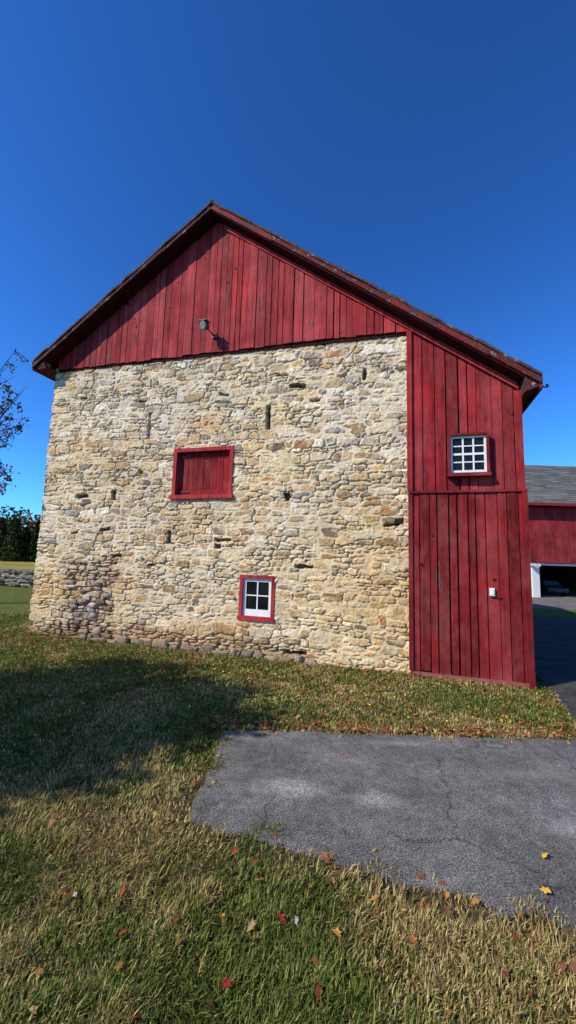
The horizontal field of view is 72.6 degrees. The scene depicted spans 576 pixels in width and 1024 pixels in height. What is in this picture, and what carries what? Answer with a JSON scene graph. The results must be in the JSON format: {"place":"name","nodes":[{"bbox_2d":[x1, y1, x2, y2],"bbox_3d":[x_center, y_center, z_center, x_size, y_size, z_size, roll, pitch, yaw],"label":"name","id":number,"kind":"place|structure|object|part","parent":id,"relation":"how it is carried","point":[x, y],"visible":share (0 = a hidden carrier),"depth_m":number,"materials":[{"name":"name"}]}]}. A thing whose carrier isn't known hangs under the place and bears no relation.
{"place":"outdoors","nodes":[
{"label":"outdoors","id":0,"kind":"place"},
{"bbox_2d":[0,569,34,587],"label":"dry stone wall","id":1,"kind":"structure","parent":0,"point":[23,577],"depth_m":19.16,"materials":[{"name":"grey stone"}]},
{"bbox_2d":[27,336,410,673],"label":"stone gable wall","id":2,"kind":"structure","parent":0,"point":[311,515],"depth_m":7.55,"materials":[{"name":"beige stone"}]},
{"bbox_2d":[169,445,233,498],"bbox_3d":[-1.708,-0.777,7.892,1.400,1.050,0.180,0,-7,17],"label":"shutter frame","id":3,"kind":"object","parent":2,"relation":"attached to","point":[174,489],"visible":0.84,"depth_m":7.86,"materials":[{"name":"red wood"}]},
{"bbox_2d":[177,452,229,494],"bbox_3d":[-1.692,-0.772,7.946,1.180,0.869,0.047,0,-7,17],"label":"shutter door","id":4,"kind":"structure","parent":3,"relation":"in","point":[199,473],"depth_m":7.95,"materials":[{"name":"red wood"}]},
{"bbox_2d":[173,444,271,605],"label":"stone reveals","id":5,"kind":"object","parent":2,"relation":"attached to","point":[224,500],"visible":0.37,"depth_m":7.66,"materials":[{"name":"beige stone"}]},
{"bbox_2d":[237,575,274,621],"bbox_3d":[-0.568,1.585,7.253,0.720,0.820,0.150,0,-7,17],"label":"window frame","id":6,"kind":"object","parent":2,"relation":"attached to","point":[240,616],"visible":0.82,"depth_m":7.19,"materials":[{"name":"wood"}]},
{"bbox_2d":[242,578,270,616],"bbox_3d":[-0.566,1.580,7.259,0.566,0.685,0.031,0,-7,17],"label":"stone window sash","id":7,"kind":"object","parent":6,"relation":"in","point":[255,612],"visible":0.94,"depth_m":7.25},
{"bbox_2d":[246,581,268,609],"bbox_3d":[-0.562,1.551,7.271,0.446,0.505,0.004,0,-7,17],"label":"stone window glass","id":8,"kind":"object","parent":7,"relation":"in","point":[263,589],"visible":1,"depth_m":7.27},
{"bbox_2d":[0,561,575,1023],"bbox_3d":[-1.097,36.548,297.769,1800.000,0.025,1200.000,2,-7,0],"label":"ground","id":9,"kind":"structure","parent":0,"point":[14,599],"depth_m":2.18,"materials":[{"name":"green plant"}]},
{"bbox_2d":[0,349,28,495],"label":"autumn tree","id":10,"kind":"object","parent":9,"relation":"on","point":[18,428],"visible":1,"depth_m":12.52,"materials":[{"name":"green plant"}]},
{"bbox_2d":[0,504,40,561],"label":"distant trees","id":11,"kind":"object","parent":9,"relation":"on","point":[18,541],"visible":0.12,"depth_m":60.08,"materials":[{"name":"green plant"}]},
{"bbox_2d":[30,380,55,630],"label":"stone side wall","id":12,"kind":"structure","parent":9,"relation":"on","point":[44,489],"depth_m":9.00,"materials":[{"name":"beige stone"}]},
{"bbox_2d":[32,361,542,413],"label":"eave boards","id":13,"kind":"object","parent":12,"relation":"on","point":[530,390],"visible":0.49,"depth_m":6.40,"materials":[{"name":"red wood"}]},
{"bbox_2d":[34,210,217,379],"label":"roof soffit","id":14,"kind":"structure","parent":13,"relation":"on","point":[198,230],"depth_m":8.71,"materials":[{"name":"red wood"}]},
{"bbox_2d":[32,204,211,367],"bbox_3d":[-3.762,-4.887,8.636,4.454,3.085,0.036,0,-7,17],"label":"roof rake board","id":15,"kind":"object","parent":14,"relation":"attached to","point":[103,302],"visible":1,"depth_m":8.60,"materials":[{"name":"red wood"}]},
{"bbox_2d":[32,201,211,362],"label":"roof shingles","id":16,"kind":"object","parent":14,"relation":"on","point":[127,276],"visible":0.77,"depth_m":8.57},
{"bbox_2d":[67,571,316,665],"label":"foundation stones","id":17,"kind":"object","parent":9,"relation":"on","point":[84,599],"visible":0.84,"depth_m":7.74,"materials":[{"name":"grey stone"}]},
{"bbox_2d":[59,232,524,680],"bbox_3d":[0.322,-1.287,11.805,9.740,8.910,8.655,0,-7,17],"label":"siding backing","id":18,"kind":"object","parent":9,"relation":"on","point":[321,342],"visible":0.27,"depth_m":6.60,"materials":[{"name":"red wood"}]},
{"bbox_2d":[58,222,405,369],"bbox_3d":[-1.598,-4.706,8.275,7.935,3.074,0.042,0,-7,17],"label":"gable siding","id":19,"kind":"object","parent":18,"relation":"attached to","point":[136,325],"visible":1,"depth_m":8.20,"materials":[{"name":"red wood"}]},
{"bbox_2d":[198,319,217,338],"bbox_3d":[-1.623,-3.714,7.951,0.280,0.240,0.342,0,-7,17],"label":"flood light","id":20,"kind":"object","parent":19,"relation":"attached to","point":[206,321],"visible":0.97,"depth_m":7.89,"materials":[{"name":"metal"}]},
{"bbox_2d":[200,321,205,328],"bbox_3d":[-1.709,-3.738,7.840,0.151,0.145,0.077,0,-7,17],"label":"flood light lens","id":21,"kind":"object","parent":20,"relation":"attached to","point":[202,325],"visible":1,"depth_m":7.83,"materials":[{"name":"white glass"}]},
{"bbox_2d":[224,225,517,388],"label":"rake trim","id":22,"kind":"structure","parent":19,"relation":"attached to","point":[478,364],"depth_m":7.09,"materials":[{"name":"red wood"}]},
{"bbox_2d":[212,210,539,385],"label":"roof soffit","id":23,"kind":"structure","parent":18,"relation":"attached to","point":[451,341],"depth_m":6.98,"materials":[{"name":"red wood"}]},
{"bbox_2d":[212,204,541,382],"bbox_3d":[1.140,-4.192,7.061,5.824,4.535,0.039,0,-7,17],"label":"roof rake board","id":24,"kind":"object","parent":23,"relation":"attached to","point":[478,346],"visible":1,"depth_m":6.76,"materials":[{"name":"red wood"}]},
{"bbox_2d":[211,201,542,375],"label":"roof shingles","id":25,"kind":"object","parent":23,"relation":"on","point":[486,344],"visible":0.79,"depth_m":6.83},
{"bbox_2d":[411,331,519,490],"bbox_3d":[2.929,-1.787,6.557,1.645,3.029,0.036,0,-7,17],"label":"lean to upper siding","id":26,"kind":"object","parent":18,"relation":"attached to","point":[484,405],"visible":0.66,"depth_m":6.55,"materials":[{"name":"red wood"}]},
{"bbox_2d":[447,432,490,477],"bbox_3d":[2.933,-0.926,6.374,0.635,0.710,0.150,0,-7,17],"label":"lean to window frame","id":27,"kind":"object","parent":26,"relation":"attached to","point":[469,474],"visible":0.95,"depth_m":6.31,"materials":[{"name":"red wood"}]},
{"bbox_2d":[451,435,486,472],"bbox_3d":[2.934,-0.935,6.380,0.535,0.620,0.030,0,-7,17],"label":"lean to window sash","id":28,"kind":"object","parent":27,"relation":"in","point":[462,454],"visible":0.93,"depth_m":6.37,"materials":[{"name":"white wood"}]},
{"bbox_2d":[453,437,483,470],"bbox_3d":[2.937,-0.942,6.389,0.467,0.536,0.006,0,-7,17],"label":"lean to window glass","id":29,"kind":"object","parent":28,"relation":"in","point":[469,466],"visible":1,"depth_m":6.38,"materials":[{"name":"glass"}]},
{"bbox_2d":[189,729,575,931],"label":"asphalt pad","id":30,"kind":"object","parent":9,"relation":"on","point":[488,821],"visible":0.86,"depth_m":2.87,"materials":[{"name":"grey asphalt"}]},
{"bbox_2d":[0,628,575,1018],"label":"fallen leaves","id":31,"kind":"object","parent":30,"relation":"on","point":[463,956],"visible":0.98,"depth_m":4.18,"materials":[{"name":"brown plant"}]},
{"bbox_2d":[412,491,528,682],"bbox_3d":[2.826,1.121,6.166,1.705,2.918,0.039,0,-7,17],"label":"lean to lower siding","id":32,"kind":"object","parent":9,"relation":"on","point":[493,506],"visible":1,"depth_m":6.14,"materials":[{"name":"red wood"}]},
{"bbox_2d":[406,329,535,688],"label":"corner boards","id":33,"kind":"object","parent":32,"relation":"attached to","point":[529,610],"visible":0.99,"depth_m":6.25,"materials":[{"name":"red wood"}]},
{"bbox_2d":[412,671,529,688],"bbox_3d":[2.803,2.589,6.013,1.710,0.120,0.100,0,-7,17],"label":"lean to sill","id":34,"kind":"object","parent":32,"relation":"attached to","point":[456,677],"visible":0.5,"depth_m":5.99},
{"bbox_2d":[489,588,494,595],"bbox_3d":[3.137,1.230,6.020,0.070,0.120,0.050,0,-7,17],"label":"outlet cover","id":35,"kind":"object","parent":32,"relation":"attached to","point":[491,591],"visible":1,"depth_m":6.00,"materials":[{"name":"white paint"}]},
{"bbox_2d":[0,0,575,526],"label":"sky","id":36,"kind":"structure","parent":0,"point":[424,151],"materials":[{"name":"blue"}]},
{"bbox_2d":[524,465,575,596],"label":"red barn","id":37,"kind":"structure","parent":0,"point":[551,491],"depth_m":22.47,"materials":[{"name":"wood"}]},
{"bbox_2d":[532,589,575,609],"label":"driveway","id":38,"kind":"structure","parent":0,"point":[554,600],"depth_m":19.85,"materials":[{"name":"grey asphalt"}]},
{"bbox_2d":[540,580,568,595],"bbox_3d":[16.364,4.740,24.671,1.214,0.880,2.937,0,-7,12],"label":"parked car","id":39,"kind":"object","parent":38,"relation":"on","point":[550,586],"visible":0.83,"depth_m":23.69,"materials":[{"name":"paint"}]},
{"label":"windows","id":40,"kind":"part","parent":39,"relation":"part of","materials":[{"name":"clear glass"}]},
{"bbox_2d":[533,616,575,718],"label":"side driveway","id":41,"kind":"structure","parent":0,"point":[555,650],"depth_m":7.89,"materials":[{"name":"grey asphalt"}]}
]}

